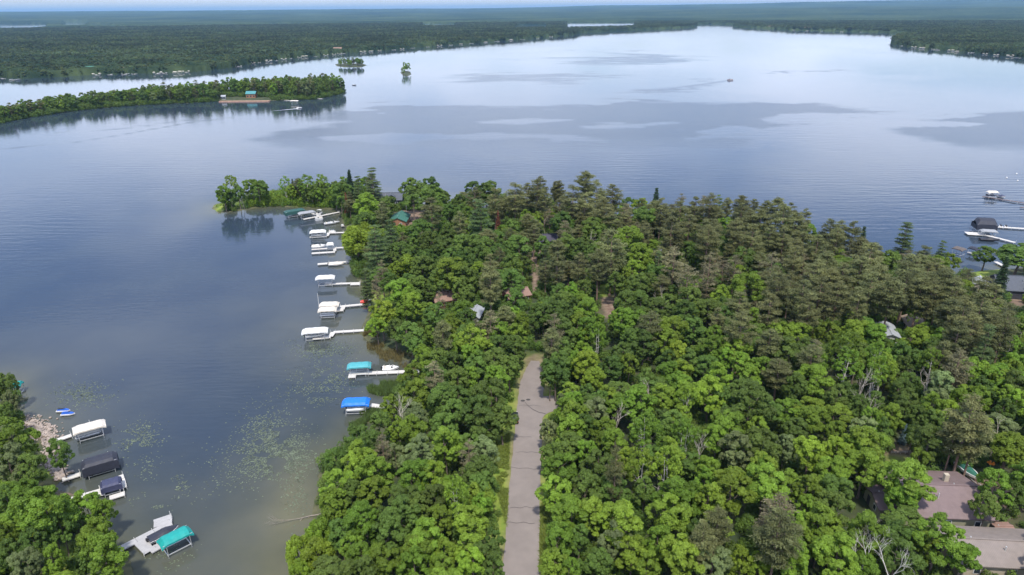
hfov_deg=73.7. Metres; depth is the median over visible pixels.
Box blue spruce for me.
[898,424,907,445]
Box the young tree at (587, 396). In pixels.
[579,393,608,414]
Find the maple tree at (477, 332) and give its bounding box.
[455,323,492,354]
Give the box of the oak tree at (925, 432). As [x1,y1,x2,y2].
[905,423,946,467]
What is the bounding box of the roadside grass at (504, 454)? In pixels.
[493,432,553,569]
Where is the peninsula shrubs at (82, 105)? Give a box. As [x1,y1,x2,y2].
[0,87,345,123]
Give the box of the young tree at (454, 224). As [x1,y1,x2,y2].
[450,217,463,233]
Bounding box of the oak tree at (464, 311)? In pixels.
[454,307,475,329]
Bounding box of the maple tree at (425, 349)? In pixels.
[412,343,431,364]
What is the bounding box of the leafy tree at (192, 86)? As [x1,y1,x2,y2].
[189,83,198,93]
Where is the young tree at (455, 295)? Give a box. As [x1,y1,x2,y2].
[452,278,466,300]
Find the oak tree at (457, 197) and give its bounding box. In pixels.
[453,193,466,207]
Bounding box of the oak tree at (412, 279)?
[407,274,424,295]
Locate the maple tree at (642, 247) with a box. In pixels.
[624,242,654,273]
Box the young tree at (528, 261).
[518,254,533,274]
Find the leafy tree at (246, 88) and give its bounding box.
[242,82,251,90]
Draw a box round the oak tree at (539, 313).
[528,302,555,336]
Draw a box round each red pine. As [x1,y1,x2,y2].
[6,102,14,114]
[24,102,35,111]
[34,99,44,109]
[165,86,173,98]
[192,88,198,97]
[213,80,220,90]
[249,80,257,90]
[275,80,283,92]
[291,178,302,197]
[294,80,301,94]
[343,199,355,217]
[346,192,355,199]
[361,242,377,259]
[365,173,375,186]
[374,201,389,238]
[397,232,409,243]
[418,197,443,242]
[431,319,452,353]
[452,211,468,234]
[465,187,483,214]
[478,265,502,316]
[479,229,498,246]
[481,253,498,285]
[485,187,505,228]
[486,289,502,314]
[493,247,506,275]
[495,306,516,327]
[497,200,506,217]
[502,228,518,240]
[503,182,529,218]
[518,183,536,208]
[519,213,535,243]
[525,178,548,214]
[525,225,541,258]
[526,218,542,233]
[531,176,548,208]
[536,260,551,292]
[537,189,552,226]
[540,327,561,357]
[547,240,566,260]
[547,251,565,283]
[550,181,558,200]
[550,198,563,214]
[551,181,561,202]
[552,180,565,198]
[560,184,583,220]
[560,260,576,285]
[569,252,588,286]
[570,224,585,240]
[573,171,597,198]
[573,193,594,226]
[574,211,585,227]
[585,179,609,208]
[587,248,610,304]
[591,196,617,227]
[591,228,628,296]
[599,229,610,241]
[601,184,623,211]
[603,446,625,517]
[611,220,622,234]
[617,204,632,216]
[618,213,631,226]
[631,217,641,232]
[634,309,662,359]
[636,198,646,208]
[637,220,647,229]
[638,223,655,243]
[639,227,650,245]
[645,200,659,211]
[651,246,667,266]
[651,274,671,307]
[652,198,670,239]
[656,215,685,256]
[658,209,670,226]
[660,246,676,264]
[665,204,677,217]
[669,200,690,229]
[675,257,688,273]
[677,214,700,261]
[685,196,705,223]
[688,518,718,564]
[690,218,724,269]
[694,224,722,275]
[699,192,721,219]
[703,504,732,574]
[708,307,726,330]
[711,209,725,222]
[721,197,733,217]
[722,310,758,372]
[723,217,744,265]
[723,244,735,269]
[725,290,751,324]
[727,202,752,233]
[731,195,751,216]
[739,223,762,269]
[742,208,756,225]
[747,208,772,239]
[747,506,804,574]
[748,199,760,214]
[748,272,763,306]
[750,251,772,273]
[752,241,767,259]
[755,292,783,328]
[755,328,782,364]
[757,224,780,255]
[759,200,772,221]
[759,270,771,283]
[760,271,790,315]
[760,357,794,401]
[763,266,783,313]
[766,196,787,227]
[768,203,797,261]
[772,227,793,262]
[781,245,805,294]
[781,271,800,318]
[783,202,797,221]
[783,212,808,246]
[784,238,806,266]
[784,279,818,339]
[789,224,815,271]
[793,292,822,342]
[794,344,825,380]
[799,208,812,224]
[800,258,828,301]
[803,234,829,262]
[803,276,835,338]
[812,244,831,265]
[813,250,840,307]
[817,218,841,249]
[819,267,842,316]
[820,280,853,329]
[826,227,846,257]
[834,220,849,244]
[835,262,854,310]
[837,265,852,283]
[840,221,863,250]
[844,290,869,327]
[845,236,868,273]
[847,242,888,279]
[848,256,874,303]
[852,271,883,315]
[863,263,892,302]
[871,246,883,265]
[872,276,908,323]
[893,253,929,319]
[894,271,916,327]
[904,277,934,338]
[908,256,923,269]
[911,279,946,321]
[914,245,934,257]
[915,253,931,267]
[924,262,934,280]
[926,258,947,270]
[926,340,954,377]
[927,268,956,325]
[932,298,966,332]
[935,276,970,311]
[936,392,996,470]
[937,414,971,470]
[940,266,955,279]
[941,296,982,350]
[942,320,973,354]
[947,278,966,302]
[952,312,988,364]
[953,268,978,283]
[959,416,994,475]
[961,289,998,350]
[965,275,996,310]
[973,314,1005,358]
[977,283,1006,313]
[990,312,1018,362]
[992,302,1023,352]
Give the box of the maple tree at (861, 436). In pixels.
[843,425,881,482]
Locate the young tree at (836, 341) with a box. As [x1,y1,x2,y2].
[826,331,848,362]
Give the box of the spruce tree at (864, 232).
[859,226,866,241]
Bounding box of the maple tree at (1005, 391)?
[994,384,1020,415]
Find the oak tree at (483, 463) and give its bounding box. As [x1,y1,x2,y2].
[461,454,497,484]
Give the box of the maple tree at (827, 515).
[796,501,844,561]
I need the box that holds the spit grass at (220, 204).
[215,201,330,212]
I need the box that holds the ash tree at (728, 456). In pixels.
[718,430,753,469]
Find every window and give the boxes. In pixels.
[973,569,980,573]
[974,521,981,526]
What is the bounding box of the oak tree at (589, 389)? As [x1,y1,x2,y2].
[579,383,593,403]
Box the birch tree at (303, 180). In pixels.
[297,174,314,203]
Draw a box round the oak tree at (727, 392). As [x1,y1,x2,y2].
[707,385,733,420]
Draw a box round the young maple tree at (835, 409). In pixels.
[822,402,854,431]
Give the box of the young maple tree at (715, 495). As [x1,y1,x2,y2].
[694,481,726,520]
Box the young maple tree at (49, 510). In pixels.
[21,504,66,536]
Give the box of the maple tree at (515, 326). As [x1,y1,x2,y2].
[504,323,527,354]
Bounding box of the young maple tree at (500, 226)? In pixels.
[495,225,504,230]
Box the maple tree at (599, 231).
[589,229,606,241]
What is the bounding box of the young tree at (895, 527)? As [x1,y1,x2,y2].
[870,524,901,574]
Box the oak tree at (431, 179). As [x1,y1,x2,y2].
[422,176,439,186]
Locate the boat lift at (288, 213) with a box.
[283,208,305,217]
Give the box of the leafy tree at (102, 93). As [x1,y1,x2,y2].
[98,91,106,100]
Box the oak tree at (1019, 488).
[1005,480,1023,516]
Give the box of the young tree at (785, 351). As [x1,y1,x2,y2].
[779,335,789,359]
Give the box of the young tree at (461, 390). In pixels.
[444,384,470,409]
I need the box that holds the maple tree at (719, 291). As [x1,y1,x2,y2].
[709,284,731,301]
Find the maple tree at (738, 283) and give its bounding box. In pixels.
[727,271,766,303]
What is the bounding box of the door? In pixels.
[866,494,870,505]
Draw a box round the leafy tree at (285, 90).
[284,84,290,94]
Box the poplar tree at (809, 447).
[792,435,825,474]
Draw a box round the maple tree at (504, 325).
[489,317,509,346]
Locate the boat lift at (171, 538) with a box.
[156,525,193,558]
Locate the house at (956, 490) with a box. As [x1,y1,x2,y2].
[879,470,998,526]
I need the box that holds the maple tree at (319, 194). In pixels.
[312,187,322,207]
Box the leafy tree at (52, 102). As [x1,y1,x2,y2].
[48,100,58,107]
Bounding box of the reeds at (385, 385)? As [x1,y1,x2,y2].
[343,377,416,441]
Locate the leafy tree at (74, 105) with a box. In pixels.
[69,100,78,107]
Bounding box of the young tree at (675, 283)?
[665,269,683,284]
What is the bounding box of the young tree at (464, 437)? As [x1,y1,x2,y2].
[459,433,482,459]
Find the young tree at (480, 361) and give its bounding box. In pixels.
[463,356,487,381]
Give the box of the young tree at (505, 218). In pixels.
[500,216,512,228]
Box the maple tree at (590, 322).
[573,316,596,342]
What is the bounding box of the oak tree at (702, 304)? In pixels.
[696,299,719,327]
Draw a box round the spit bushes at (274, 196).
[245,188,344,207]
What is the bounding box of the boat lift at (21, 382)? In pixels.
[13,381,24,392]
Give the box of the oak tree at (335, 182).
[331,181,345,193]
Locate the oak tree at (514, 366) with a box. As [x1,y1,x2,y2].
[499,355,521,392]
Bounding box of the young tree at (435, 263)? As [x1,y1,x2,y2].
[432,256,451,269]
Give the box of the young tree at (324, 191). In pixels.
[320,188,328,197]
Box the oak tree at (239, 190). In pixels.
[232,185,245,208]
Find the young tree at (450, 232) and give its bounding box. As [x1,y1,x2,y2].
[437,229,456,247]
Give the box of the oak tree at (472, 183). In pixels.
[464,181,481,195]
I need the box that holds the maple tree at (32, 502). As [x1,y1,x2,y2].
[4,485,80,556]
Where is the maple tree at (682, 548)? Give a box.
[658,532,704,574]
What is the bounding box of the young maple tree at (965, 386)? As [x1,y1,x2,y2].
[951,384,973,404]
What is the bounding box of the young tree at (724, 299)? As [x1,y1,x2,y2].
[719,296,733,311]
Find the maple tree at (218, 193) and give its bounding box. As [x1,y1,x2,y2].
[215,186,232,211]
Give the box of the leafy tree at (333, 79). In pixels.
[330,78,335,88]
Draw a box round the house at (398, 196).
[372,192,402,203]
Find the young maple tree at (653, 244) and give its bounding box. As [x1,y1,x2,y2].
[644,239,661,251]
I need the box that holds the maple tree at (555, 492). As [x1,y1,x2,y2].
[534,474,571,518]
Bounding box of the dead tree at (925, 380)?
[920,368,930,392]
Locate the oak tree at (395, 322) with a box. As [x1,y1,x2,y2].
[384,318,402,348]
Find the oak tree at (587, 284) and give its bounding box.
[573,279,592,295]
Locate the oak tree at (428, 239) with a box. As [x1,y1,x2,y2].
[417,230,436,249]
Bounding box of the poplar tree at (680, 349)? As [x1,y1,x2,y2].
[668,340,689,369]
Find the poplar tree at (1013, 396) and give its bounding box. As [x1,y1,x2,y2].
[1005,388,1023,418]
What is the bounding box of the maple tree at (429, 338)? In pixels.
[423,325,440,346]
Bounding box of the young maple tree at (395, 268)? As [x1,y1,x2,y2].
[387,260,402,282]
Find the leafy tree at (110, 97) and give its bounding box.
[105,94,113,101]
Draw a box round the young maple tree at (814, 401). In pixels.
[794,395,824,426]
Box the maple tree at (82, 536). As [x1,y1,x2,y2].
[75,516,116,563]
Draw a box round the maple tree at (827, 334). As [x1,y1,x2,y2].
[811,321,839,346]
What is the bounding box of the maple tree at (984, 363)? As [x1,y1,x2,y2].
[970,360,989,383]
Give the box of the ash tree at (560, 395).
[556,387,575,407]
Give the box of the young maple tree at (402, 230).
[398,227,407,241]
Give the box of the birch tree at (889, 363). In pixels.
[869,351,899,389]
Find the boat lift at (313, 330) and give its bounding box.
[301,327,328,340]
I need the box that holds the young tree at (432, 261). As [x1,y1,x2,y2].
[418,256,434,277]
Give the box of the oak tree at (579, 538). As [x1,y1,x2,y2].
[567,523,588,557]
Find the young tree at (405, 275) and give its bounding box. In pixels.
[399,273,416,287]
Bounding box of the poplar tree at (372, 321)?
[364,313,388,344]
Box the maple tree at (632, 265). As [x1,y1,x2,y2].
[625,259,644,290]
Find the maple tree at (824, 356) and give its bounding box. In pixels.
[808,352,828,375]
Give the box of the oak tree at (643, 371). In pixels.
[637,367,654,387]
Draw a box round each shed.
[875,321,901,342]
[900,314,923,328]
[972,275,989,292]
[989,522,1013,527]
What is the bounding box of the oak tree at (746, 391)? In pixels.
[729,379,776,421]
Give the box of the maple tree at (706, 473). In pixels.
[693,466,713,491]
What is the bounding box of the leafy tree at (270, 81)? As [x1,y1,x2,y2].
[268,79,275,91]
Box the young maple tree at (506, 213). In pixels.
[504,210,514,219]
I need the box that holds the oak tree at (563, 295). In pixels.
[551,290,575,313]
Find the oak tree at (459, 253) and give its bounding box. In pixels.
[453,249,468,262]
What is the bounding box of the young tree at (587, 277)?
[583,268,591,290]
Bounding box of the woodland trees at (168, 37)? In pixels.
[0,19,1023,75]
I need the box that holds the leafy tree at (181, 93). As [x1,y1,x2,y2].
[175,90,185,99]
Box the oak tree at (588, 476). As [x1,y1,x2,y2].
[571,468,603,503]
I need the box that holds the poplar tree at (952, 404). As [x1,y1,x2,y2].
[939,399,958,420]
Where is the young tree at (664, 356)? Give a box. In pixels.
[655,349,678,368]
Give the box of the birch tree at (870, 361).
[858,355,889,397]
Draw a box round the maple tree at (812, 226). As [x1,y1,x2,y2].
[803,223,816,239]
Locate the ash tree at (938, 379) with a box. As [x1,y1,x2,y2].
[929,369,954,393]
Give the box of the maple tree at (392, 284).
[384,277,411,309]
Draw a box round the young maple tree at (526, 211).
[520,209,531,216]
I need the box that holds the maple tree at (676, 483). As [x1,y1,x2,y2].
[649,475,690,519]
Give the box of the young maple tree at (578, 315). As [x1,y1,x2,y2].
[570,311,588,343]
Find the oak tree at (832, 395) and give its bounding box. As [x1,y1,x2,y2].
[824,383,848,420]
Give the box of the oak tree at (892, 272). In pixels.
[886,270,898,288]
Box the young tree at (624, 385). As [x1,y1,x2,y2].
[603,381,630,399]
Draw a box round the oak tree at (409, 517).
[378,493,420,539]
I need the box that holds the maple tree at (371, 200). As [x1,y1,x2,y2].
[352,192,378,217]
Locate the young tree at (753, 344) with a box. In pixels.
[739,337,766,362]
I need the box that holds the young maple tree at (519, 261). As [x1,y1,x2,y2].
[511,259,523,269]
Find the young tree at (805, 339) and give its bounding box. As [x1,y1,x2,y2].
[793,336,814,356]
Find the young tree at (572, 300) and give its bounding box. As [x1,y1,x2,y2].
[565,297,578,312]
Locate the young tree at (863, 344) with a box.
[838,340,869,374]
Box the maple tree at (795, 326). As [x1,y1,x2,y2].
[788,322,813,347]
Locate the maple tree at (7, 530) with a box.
[0,521,18,554]
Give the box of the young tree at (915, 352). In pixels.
[902,348,932,374]
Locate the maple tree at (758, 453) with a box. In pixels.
[746,450,777,473]
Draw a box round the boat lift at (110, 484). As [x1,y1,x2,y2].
[100,476,122,497]
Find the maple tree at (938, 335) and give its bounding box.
[923,327,947,353]
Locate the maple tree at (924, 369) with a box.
[911,352,932,374]
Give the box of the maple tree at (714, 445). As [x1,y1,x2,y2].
[702,423,727,457]
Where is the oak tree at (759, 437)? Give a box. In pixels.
[745,425,782,461]
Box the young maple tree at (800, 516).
[785,510,807,532]
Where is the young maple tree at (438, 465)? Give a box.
[416,459,448,485]
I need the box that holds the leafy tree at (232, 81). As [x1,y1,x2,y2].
[229,79,236,90]
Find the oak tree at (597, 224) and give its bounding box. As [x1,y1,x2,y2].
[580,217,608,242]
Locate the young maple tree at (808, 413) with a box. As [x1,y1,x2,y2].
[793,405,830,434]
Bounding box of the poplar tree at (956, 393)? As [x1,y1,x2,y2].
[949,387,968,412]
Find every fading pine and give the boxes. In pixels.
[370,275,382,306]
[372,434,393,479]
[376,260,387,296]
[424,360,444,389]
[435,290,445,311]
[456,438,475,482]
[479,310,499,338]
[543,313,564,349]
[544,208,553,228]
[553,267,566,283]
[554,220,570,243]
[619,203,633,225]
[661,245,687,284]
[675,194,684,206]
[675,265,698,306]
[695,265,715,298]
[697,251,719,280]
[707,249,724,268]
[714,260,732,284]
[722,255,743,292]
[749,300,761,317]
[753,491,801,557]
[759,251,785,275]
[778,256,786,270]
[796,254,810,279]
[799,267,814,286]
[808,339,823,359]
[897,250,915,267]
[939,347,978,386]
[940,349,974,387]
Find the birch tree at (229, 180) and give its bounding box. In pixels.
[222,175,237,202]
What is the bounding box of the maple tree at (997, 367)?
[982,362,1008,390]
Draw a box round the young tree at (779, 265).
[772,263,783,272]
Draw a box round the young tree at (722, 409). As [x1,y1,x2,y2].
[714,406,746,433]
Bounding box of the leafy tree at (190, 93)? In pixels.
[181,85,192,99]
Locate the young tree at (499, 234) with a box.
[494,230,504,242]
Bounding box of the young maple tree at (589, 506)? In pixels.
[575,496,609,542]
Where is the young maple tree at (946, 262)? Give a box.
[926,255,950,278]
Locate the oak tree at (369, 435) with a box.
[344,423,378,451]
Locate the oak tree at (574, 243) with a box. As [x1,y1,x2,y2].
[564,239,587,260]
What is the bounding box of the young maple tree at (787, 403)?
[773,397,801,421]
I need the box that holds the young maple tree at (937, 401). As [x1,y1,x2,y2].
[918,391,947,422]
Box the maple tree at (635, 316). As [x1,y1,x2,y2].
[624,309,647,349]
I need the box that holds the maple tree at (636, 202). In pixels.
[631,198,650,210]
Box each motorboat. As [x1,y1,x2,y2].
[145,524,177,543]
[304,333,325,337]
[310,233,324,235]
[310,244,325,247]
[323,221,339,224]
[327,261,343,265]
[345,406,368,411]
[381,364,398,370]
[953,462,977,478]
[978,237,999,240]
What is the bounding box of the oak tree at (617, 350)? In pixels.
[608,341,633,379]
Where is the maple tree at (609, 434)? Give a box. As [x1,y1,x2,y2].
[601,428,627,460]
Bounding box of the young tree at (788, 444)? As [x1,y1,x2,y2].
[774,433,796,468]
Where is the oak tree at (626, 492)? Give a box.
[599,474,631,501]
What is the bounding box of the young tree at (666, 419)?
[656,409,686,442]
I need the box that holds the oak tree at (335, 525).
[328,517,359,559]
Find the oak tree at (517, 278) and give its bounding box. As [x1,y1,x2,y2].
[500,268,525,296]
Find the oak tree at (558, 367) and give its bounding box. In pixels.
[540,358,570,401]
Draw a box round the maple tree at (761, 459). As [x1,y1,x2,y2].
[753,455,768,464]
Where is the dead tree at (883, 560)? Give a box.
[869,533,911,574]
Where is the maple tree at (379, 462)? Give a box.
[354,454,393,495]
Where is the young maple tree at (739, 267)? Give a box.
[728,264,746,281]
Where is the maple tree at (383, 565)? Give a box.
[368,542,400,574]
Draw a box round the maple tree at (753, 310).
[743,307,760,328]
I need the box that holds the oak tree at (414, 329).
[392,321,425,357]
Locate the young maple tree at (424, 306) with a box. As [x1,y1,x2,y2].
[418,301,440,321]
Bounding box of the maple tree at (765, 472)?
[749,470,784,514]
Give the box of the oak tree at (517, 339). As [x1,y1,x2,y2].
[505,335,525,361]
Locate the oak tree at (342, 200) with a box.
[335,196,345,217]
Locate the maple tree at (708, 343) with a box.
[694,335,723,362]
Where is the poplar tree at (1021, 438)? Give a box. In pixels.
[994,432,1023,471]
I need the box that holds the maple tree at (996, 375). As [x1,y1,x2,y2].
[981,363,1009,390]
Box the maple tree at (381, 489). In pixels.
[355,475,389,509]
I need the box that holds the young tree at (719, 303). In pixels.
[703,298,727,325]
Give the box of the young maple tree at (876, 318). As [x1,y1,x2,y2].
[868,303,884,321]
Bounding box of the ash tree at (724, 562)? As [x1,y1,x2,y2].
[695,545,733,574]
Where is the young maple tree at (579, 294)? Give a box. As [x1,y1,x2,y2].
[573,291,589,301]
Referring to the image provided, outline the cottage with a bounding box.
[245,91,256,97]
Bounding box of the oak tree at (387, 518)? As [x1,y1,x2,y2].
[371,511,406,560]
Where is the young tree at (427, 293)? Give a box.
[420,283,435,300]
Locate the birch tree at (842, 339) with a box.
[827,328,866,380]
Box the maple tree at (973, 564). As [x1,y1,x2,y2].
[949,541,982,574]
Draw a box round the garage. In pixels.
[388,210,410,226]
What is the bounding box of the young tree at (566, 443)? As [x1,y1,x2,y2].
[553,430,590,463]
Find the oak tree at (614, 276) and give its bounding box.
[605,271,625,297]
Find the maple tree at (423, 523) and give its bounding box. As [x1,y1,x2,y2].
[405,516,444,567]
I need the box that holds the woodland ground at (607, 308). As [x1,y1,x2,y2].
[1,200,1023,574]
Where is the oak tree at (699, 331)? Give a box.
[683,317,705,345]
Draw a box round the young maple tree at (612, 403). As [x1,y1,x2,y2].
[605,392,635,426]
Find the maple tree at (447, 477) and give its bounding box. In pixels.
[442,474,458,496]
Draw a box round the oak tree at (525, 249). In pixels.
[504,234,532,256]
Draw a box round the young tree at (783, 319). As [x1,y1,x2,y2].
[773,318,788,332]
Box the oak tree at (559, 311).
[540,299,573,329]
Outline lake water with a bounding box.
[0,22,1023,574]
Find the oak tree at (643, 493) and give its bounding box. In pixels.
[632,475,655,509]
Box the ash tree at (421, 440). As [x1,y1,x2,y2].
[398,432,435,472]
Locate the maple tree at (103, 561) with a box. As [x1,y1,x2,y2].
[100,543,125,572]
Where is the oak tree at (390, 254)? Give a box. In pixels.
[383,251,401,270]
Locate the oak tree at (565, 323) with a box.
[555,316,578,347]
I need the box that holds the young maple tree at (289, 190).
[285,184,296,199]
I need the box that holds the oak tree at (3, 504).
[0,484,19,514]
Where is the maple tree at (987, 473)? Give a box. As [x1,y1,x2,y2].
[975,467,1014,505]
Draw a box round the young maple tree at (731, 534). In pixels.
[704,516,734,536]
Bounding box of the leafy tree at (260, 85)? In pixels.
[255,82,264,91]
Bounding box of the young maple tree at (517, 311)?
[510,307,520,318]
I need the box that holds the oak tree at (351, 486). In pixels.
[342,478,365,509]
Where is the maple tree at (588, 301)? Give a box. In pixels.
[573,297,604,328]
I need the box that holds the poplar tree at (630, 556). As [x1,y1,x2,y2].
[614,534,647,574]
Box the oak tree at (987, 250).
[971,245,997,270]
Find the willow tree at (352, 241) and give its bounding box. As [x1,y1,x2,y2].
[341,225,372,257]
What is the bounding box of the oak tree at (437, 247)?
[430,235,454,256]
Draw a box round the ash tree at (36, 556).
[6,546,44,574]
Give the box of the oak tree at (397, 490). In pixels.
[388,483,420,514]
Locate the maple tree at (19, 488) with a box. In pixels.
[9,478,39,503]
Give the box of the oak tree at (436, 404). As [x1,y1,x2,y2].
[426,381,457,424]
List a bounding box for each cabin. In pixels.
[431,290,457,308]
[470,304,484,325]
[502,286,531,303]
[538,233,557,243]
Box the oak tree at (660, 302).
[643,296,671,325]
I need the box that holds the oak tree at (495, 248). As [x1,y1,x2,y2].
[486,242,508,266]
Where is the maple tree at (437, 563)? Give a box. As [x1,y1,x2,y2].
[429,552,454,574]
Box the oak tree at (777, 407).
[754,400,783,427]
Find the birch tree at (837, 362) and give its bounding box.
[831,346,864,394]
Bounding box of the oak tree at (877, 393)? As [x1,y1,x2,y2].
[867,390,884,416]
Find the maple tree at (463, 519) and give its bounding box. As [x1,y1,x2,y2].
[451,504,488,539]
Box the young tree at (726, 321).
[718,316,738,334]
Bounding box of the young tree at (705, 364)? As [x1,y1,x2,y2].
[692,355,719,378]
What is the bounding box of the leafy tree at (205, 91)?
[198,83,208,96]
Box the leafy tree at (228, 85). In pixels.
[226,82,232,91]
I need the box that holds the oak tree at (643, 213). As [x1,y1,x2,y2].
[632,206,658,226]
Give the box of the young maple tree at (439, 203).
[430,200,443,215]
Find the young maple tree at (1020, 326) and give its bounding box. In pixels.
[1014,316,1023,337]
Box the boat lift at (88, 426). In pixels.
[72,419,106,443]
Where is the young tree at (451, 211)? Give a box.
[441,203,454,221]
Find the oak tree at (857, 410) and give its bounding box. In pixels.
[847,394,868,423]
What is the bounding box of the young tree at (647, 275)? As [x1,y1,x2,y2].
[638,272,652,286]
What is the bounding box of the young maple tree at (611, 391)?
[599,384,616,405]
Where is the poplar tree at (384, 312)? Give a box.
[368,299,396,340]
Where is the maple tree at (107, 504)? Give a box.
[90,498,118,527]
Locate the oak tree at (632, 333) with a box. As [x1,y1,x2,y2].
[620,327,643,348]
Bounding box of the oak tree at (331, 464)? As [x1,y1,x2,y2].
[323,447,345,481]
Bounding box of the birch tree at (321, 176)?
[312,174,328,187]
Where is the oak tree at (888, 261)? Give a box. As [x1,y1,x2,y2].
[880,250,903,270]
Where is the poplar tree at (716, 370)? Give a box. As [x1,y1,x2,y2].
[705,361,732,386]
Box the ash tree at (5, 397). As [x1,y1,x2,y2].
[0,389,18,411]
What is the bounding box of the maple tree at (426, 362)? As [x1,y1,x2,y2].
[415,359,431,389]
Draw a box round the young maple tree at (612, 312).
[607,310,622,326]
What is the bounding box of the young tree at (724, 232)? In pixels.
[721,227,734,243]
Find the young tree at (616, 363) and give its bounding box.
[598,355,624,381]
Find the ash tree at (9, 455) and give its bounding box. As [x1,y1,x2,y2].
[0,441,27,482]
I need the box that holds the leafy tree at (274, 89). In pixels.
[269,83,277,94]
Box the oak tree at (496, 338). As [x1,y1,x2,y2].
[488,334,513,355]
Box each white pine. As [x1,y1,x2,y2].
[352,176,365,200]
[359,269,374,312]
[362,224,389,284]
[365,167,382,199]
[383,219,403,261]
[464,198,495,241]
[538,245,551,279]
[654,251,662,279]
[716,194,724,217]
[887,222,915,263]
[934,240,947,269]
[968,323,996,377]
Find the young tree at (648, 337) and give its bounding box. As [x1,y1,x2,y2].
[630,329,658,365]
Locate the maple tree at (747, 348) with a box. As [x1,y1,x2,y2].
[721,334,753,370]
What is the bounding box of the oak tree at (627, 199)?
[620,197,634,212]
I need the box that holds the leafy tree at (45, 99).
[43,96,50,106]
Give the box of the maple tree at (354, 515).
[342,499,378,544]
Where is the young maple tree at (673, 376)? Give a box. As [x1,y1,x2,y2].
[667,371,692,409]
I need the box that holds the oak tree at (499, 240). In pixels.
[495,239,509,249]
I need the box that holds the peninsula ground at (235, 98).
[16,95,333,119]
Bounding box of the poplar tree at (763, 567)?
[747,550,770,574]
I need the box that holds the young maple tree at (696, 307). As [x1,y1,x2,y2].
[684,302,705,318]
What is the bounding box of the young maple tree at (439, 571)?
[430,567,462,574]
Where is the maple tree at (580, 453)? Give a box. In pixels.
[575,439,598,467]
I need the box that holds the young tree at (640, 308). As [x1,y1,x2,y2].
[633,306,650,321]
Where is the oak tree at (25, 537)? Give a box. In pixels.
[16,526,47,572]
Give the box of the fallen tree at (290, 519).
[266,513,320,524]
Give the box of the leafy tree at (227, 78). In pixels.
[226,77,234,88]
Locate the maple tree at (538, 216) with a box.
[532,211,543,231]
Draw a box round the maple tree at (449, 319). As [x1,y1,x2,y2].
[443,312,464,342]
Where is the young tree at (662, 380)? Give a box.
[648,376,670,399]
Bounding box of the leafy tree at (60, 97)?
[57,94,66,103]
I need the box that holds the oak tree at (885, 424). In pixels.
[873,416,893,435]
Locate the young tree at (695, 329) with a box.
[684,321,709,342]
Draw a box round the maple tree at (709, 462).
[694,455,720,483]
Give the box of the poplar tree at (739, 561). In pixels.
[728,544,753,574]
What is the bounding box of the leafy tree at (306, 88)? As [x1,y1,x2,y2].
[301,80,311,95]
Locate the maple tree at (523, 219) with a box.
[519,214,536,237]
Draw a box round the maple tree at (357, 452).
[340,438,376,481]
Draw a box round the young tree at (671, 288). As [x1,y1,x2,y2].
[663,284,679,302]
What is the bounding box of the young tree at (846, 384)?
[830,381,858,415]
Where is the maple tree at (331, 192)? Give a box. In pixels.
[326,184,342,209]
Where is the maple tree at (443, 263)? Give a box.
[435,256,470,290]
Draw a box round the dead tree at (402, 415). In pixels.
[395,395,410,440]
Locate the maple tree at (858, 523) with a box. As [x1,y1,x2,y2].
[843,509,889,559]
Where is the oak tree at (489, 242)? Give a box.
[476,236,495,259]
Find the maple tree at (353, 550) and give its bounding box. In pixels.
[344,540,371,574]
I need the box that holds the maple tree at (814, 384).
[793,363,835,396]
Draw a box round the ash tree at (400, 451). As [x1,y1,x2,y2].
[384,443,405,477]
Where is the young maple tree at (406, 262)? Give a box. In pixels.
[397,253,413,275]
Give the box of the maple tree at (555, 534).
[544,521,576,561]
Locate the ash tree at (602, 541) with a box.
[597,519,633,571]
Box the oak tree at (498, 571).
[484,557,504,574]
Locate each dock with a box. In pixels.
[57,421,89,439]
[62,451,107,481]
[71,473,126,499]
[118,511,172,556]
[292,211,339,219]
[310,232,343,237]
[312,246,342,253]
[313,329,363,339]
[318,260,349,264]
[324,281,360,284]
[337,303,370,311]
[348,370,418,378]
[369,403,384,408]
[965,232,1014,243]
[982,196,1023,207]
[998,226,1023,228]
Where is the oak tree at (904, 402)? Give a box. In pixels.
[887,394,912,419]
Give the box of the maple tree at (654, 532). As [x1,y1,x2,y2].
[641,524,671,558]
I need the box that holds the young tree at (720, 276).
[706,267,721,283]
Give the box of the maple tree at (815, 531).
[803,522,828,567]
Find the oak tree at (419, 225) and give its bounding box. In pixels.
[407,218,436,244]
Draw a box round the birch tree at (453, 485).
[444,474,470,512]
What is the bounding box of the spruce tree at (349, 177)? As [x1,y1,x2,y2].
[346,172,353,198]
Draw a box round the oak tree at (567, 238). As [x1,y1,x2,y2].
[551,232,580,260]
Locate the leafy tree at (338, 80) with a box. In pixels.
[334,76,339,87]
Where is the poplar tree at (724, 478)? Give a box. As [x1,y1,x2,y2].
[712,465,757,516]
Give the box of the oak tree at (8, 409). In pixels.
[0,401,17,424]
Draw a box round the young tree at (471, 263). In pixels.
[467,260,479,270]
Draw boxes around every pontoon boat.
[75,428,100,439]
[315,216,322,220]
[320,311,335,315]
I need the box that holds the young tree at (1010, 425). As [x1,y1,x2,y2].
[986,412,1021,434]
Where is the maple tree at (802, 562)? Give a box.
[773,536,810,574]
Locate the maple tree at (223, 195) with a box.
[220,190,231,207]
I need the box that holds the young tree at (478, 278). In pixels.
[473,271,483,294]
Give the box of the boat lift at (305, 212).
[297,210,315,218]
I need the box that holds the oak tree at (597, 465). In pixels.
[578,448,612,485]
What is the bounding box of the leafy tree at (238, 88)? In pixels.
[234,81,245,91]
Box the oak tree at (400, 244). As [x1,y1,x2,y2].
[386,241,412,267]
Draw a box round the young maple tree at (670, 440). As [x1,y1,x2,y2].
[654,436,685,479]
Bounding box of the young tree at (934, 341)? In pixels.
[922,336,943,360]
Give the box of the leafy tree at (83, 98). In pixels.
[81,94,90,102]
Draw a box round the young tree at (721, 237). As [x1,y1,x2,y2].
[713,228,724,248]

